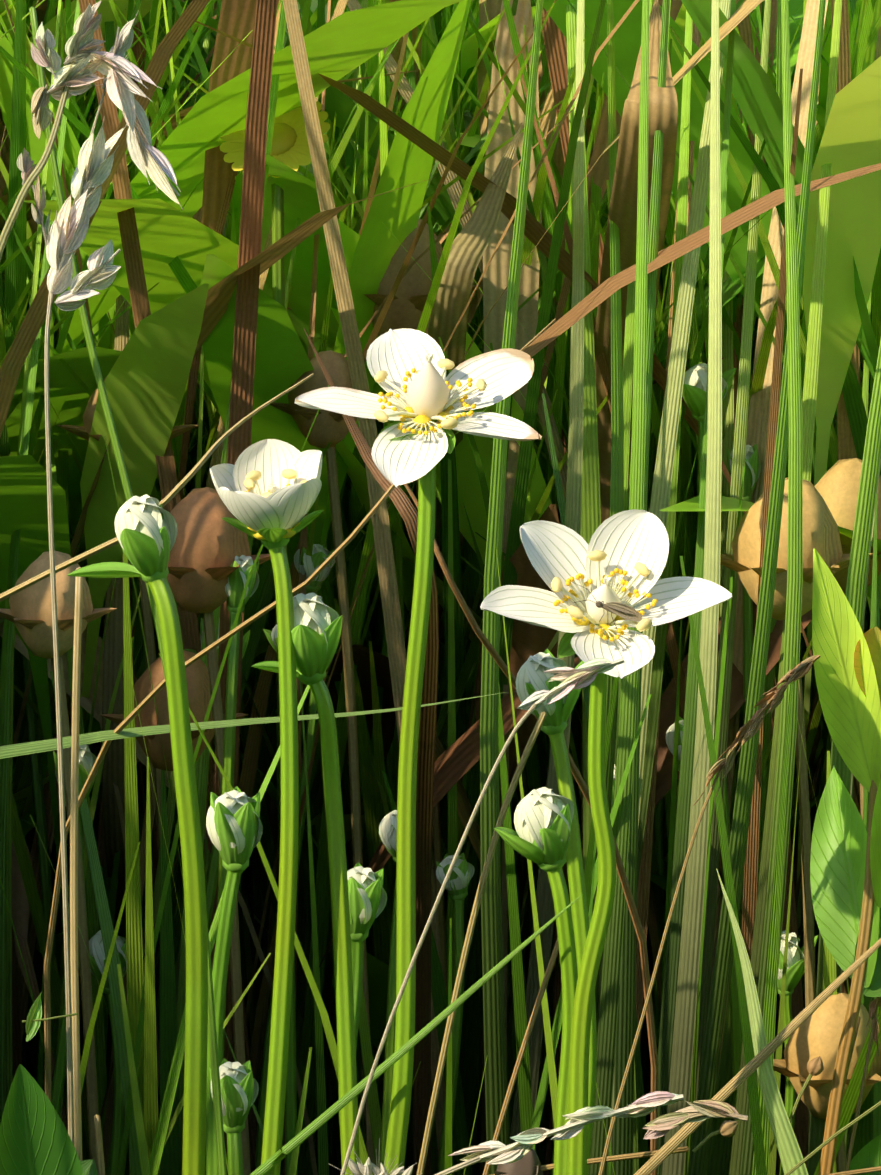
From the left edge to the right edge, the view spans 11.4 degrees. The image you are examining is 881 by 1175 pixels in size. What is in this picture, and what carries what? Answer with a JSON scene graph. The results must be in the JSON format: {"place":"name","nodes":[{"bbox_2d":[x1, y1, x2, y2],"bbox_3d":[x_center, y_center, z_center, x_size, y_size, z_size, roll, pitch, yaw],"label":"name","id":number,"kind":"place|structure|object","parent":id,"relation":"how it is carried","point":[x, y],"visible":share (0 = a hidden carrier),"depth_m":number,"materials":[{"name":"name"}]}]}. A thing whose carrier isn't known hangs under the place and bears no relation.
{"place":"outdoors","nodes":[
{"label":"outdoors","id":0,"kind":"place"},
{"bbox_2d":[0,0,880,1174],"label":"grass","id":1,"kind":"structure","parent":0,"point":[606,477],"depth_m":0.75,"materials":[{"name":"green plant"}]},
{"label":"ground","id":2,"kind":"structure","parent":0,"visible":0},
{"bbox_2d":[17,27,126,1144],"bbox_3d":[-0.041,0.072,0.504,0.013,0.269,0.039,0,11,-1],"label":"dry grass panicle","id":3,"kind":"object","parent":2,"relation":"on","point":[64,234],"visible":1,"depth_m":0.50,"materials":[{"name":"plant"}]},
{"bbox_2d":[0,0,183,259],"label":"dry grass panicle","id":4,"kind":"object","parent":2,"relation":"on","point":[75,76],"visible":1,"depth_m":0.50,"materials":[{"name":"plant"}]},
{"bbox_2d":[29,6,226,1174],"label":"grass stem","id":5,"kind":"object","parent":2,"relation":"on","point":[217,1103],"visible":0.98,"depth_m":0.51,"materials":[{"name":"brown plant"}]},
{"bbox_2d":[67,494,207,1174],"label":"bud","id":6,"kind":"object","parent":2,"relation":"on","point":[146,529],"visible":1,"depth_m":0.50,"materials":[{"name":"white plant"}]},
{"bbox_2d":[209,1058,258,1174],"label":"bud","id":7,"kind":"object","parent":2,"relation":"on","point":[239,1085],"visible":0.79,"depth_m":0.54,"materials":[{"name":"white plant"}]},
{"bbox_2d":[206,786,262,1174],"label":"bud","id":8,"kind":"object","parent":2,"relation":"on","point":[234,826],"visible":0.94,"depth_m":0.55,"materials":[{"name":"white plant"}]},
{"bbox_2d":[210,439,323,1174],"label":"flower cup","id":9,"kind":"object","parent":2,"relation":"on","point":[268,490],"visible":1,"depth_m":0.50,"materials":[{"name":"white plant"}]},
{"bbox_2d":[251,593,359,1174],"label":"bud","id":10,"kind":"object","parent":2,"relation":"on","point":[316,632],"visible":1,"depth_m":0.50,"materials":[{"name":"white plant"}]},
{"bbox_2d":[339,862,386,1138],"bbox_3d":[-0.009,0.117,0.549,0.008,0.165,0.019,0,11,-1],"label":"bud","id":11,"kind":"object","parent":2,"relation":"on","point":[367,893],"visible":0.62,"depth_m":0.54,"materials":[{"name":"white plant"}]},
{"bbox_2d":[295,328,541,1174],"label":"white flower","id":12,"kind":"object","parent":2,"relation":"on","point":[428,406],"visible":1,"depth_m":0.50,"materials":[{"name":"white plant"}]},
{"bbox_2d":[21,110,817,1174],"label":"flower buds","id":13,"kind":"object","parent":2,"relation":"on","point":[695,400],"visible":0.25,"depth_m":0.80,"materials":[{"name":"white plant"}]},
{"bbox_2d":[0,0,864,1174],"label":"dry grass","id":14,"kind":"structure","parent":2,"relation":"on","point":[762,423],"depth_m":0.81,"materials":[{"name":"plant"}]},
{"bbox_2d":[329,1138,542,1174],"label":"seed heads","id":15,"kind":"object","parent":2,"relation":"on","point":[528,1163],"visible":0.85,"depth_m":0.50,"materials":[{"name":"plant"}]},
{"bbox_2d":[0,0,880,1125],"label":"herb leaves","id":16,"kind":"object","parent":2,"relation":"on","point":[146,370],"visible":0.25,"depth_m":0.81,"materials":[{"name":"green plant"}]},
{"bbox_2d":[0,0,880,1174],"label":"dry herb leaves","id":17,"kind":"object","parent":2,"relation":"on","point":[459,756],"visible":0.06,"depth_m":0.83,"materials":[{"name":"plant"}]},
{"bbox_2d":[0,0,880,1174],"bbox_3d":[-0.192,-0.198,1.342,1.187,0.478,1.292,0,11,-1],"label":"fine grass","id":18,"kind":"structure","parent":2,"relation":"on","point":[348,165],"depth_m":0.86,"materials":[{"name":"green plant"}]},
{"bbox_2d":[0,102,880,1174],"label":"meadow flowerheads","id":19,"kind":"object","parent":2,"relation":"on","point":[210,544],"visible":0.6,"depth_m":0.75,"materials":[{"name":"petal"}]},
{"bbox_2d":[0,654,880,1174],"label":"blades","id":20,"kind":"object","parent":2,"relation":"on","point":[34,1138],"visible":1,"depth_m":0.50,"materials":[{"name":"green plant"}]},
{"bbox_2d":[0,0,880,290],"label":"broad grass","id":21,"kind":"structure","parent":2,"relation":"on","point":[374,60],"depth_m":0.91,"materials":[{"name":"green plant"}]},
{"bbox_2d":[494,787,577,1174],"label":"bud","id":22,"kind":"object","parent":2,"relation":"on","point":[543,819],"visible":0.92,"depth_m":0.50,"materials":[{"name":"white plant"}]},
{"bbox_2d":[340,658,747,1174],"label":"grass seed head","id":23,"kind":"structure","parent":2,"relation":"on","point":[583,675],"depth_m":0.42,"materials":[{"name":"plant"}]},
{"bbox_2d":[516,649,596,1174],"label":"flower bud","id":24,"kind":"object","parent":2,"relation":"on","point":[532,677],"visible":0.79,"depth_m":0.53,"materials":[{"name":"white plant"}]},
{"bbox_2d":[480,509,731,1174],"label":"flower","id":25,"kind":"object","parent":2,"relation":"on","point":[622,557],"visible":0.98,"depth_m":0.48,"materials":[{"name":"white plant"}]},
{"bbox_2d":[572,582,641,628],"bbox_3d":[0.018,0.002,0.471,0.008,0.005,0.005,0,11,-1],"label":"moth on flower","id":26,"kind":"object","parent":25,"relation":"attached to","point":[624,611],"visible":1,"depth_m":0.47,"materials":[{"name":"beige"}]},
{"bbox_2d":[810,549,880,1174],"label":"herb","id":27,"kind":"object","parent":2,"relation":"on","point":[845,870],"visible":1,"depth_m":0.50,"materials":[{"name":"green plant"}]}
]}

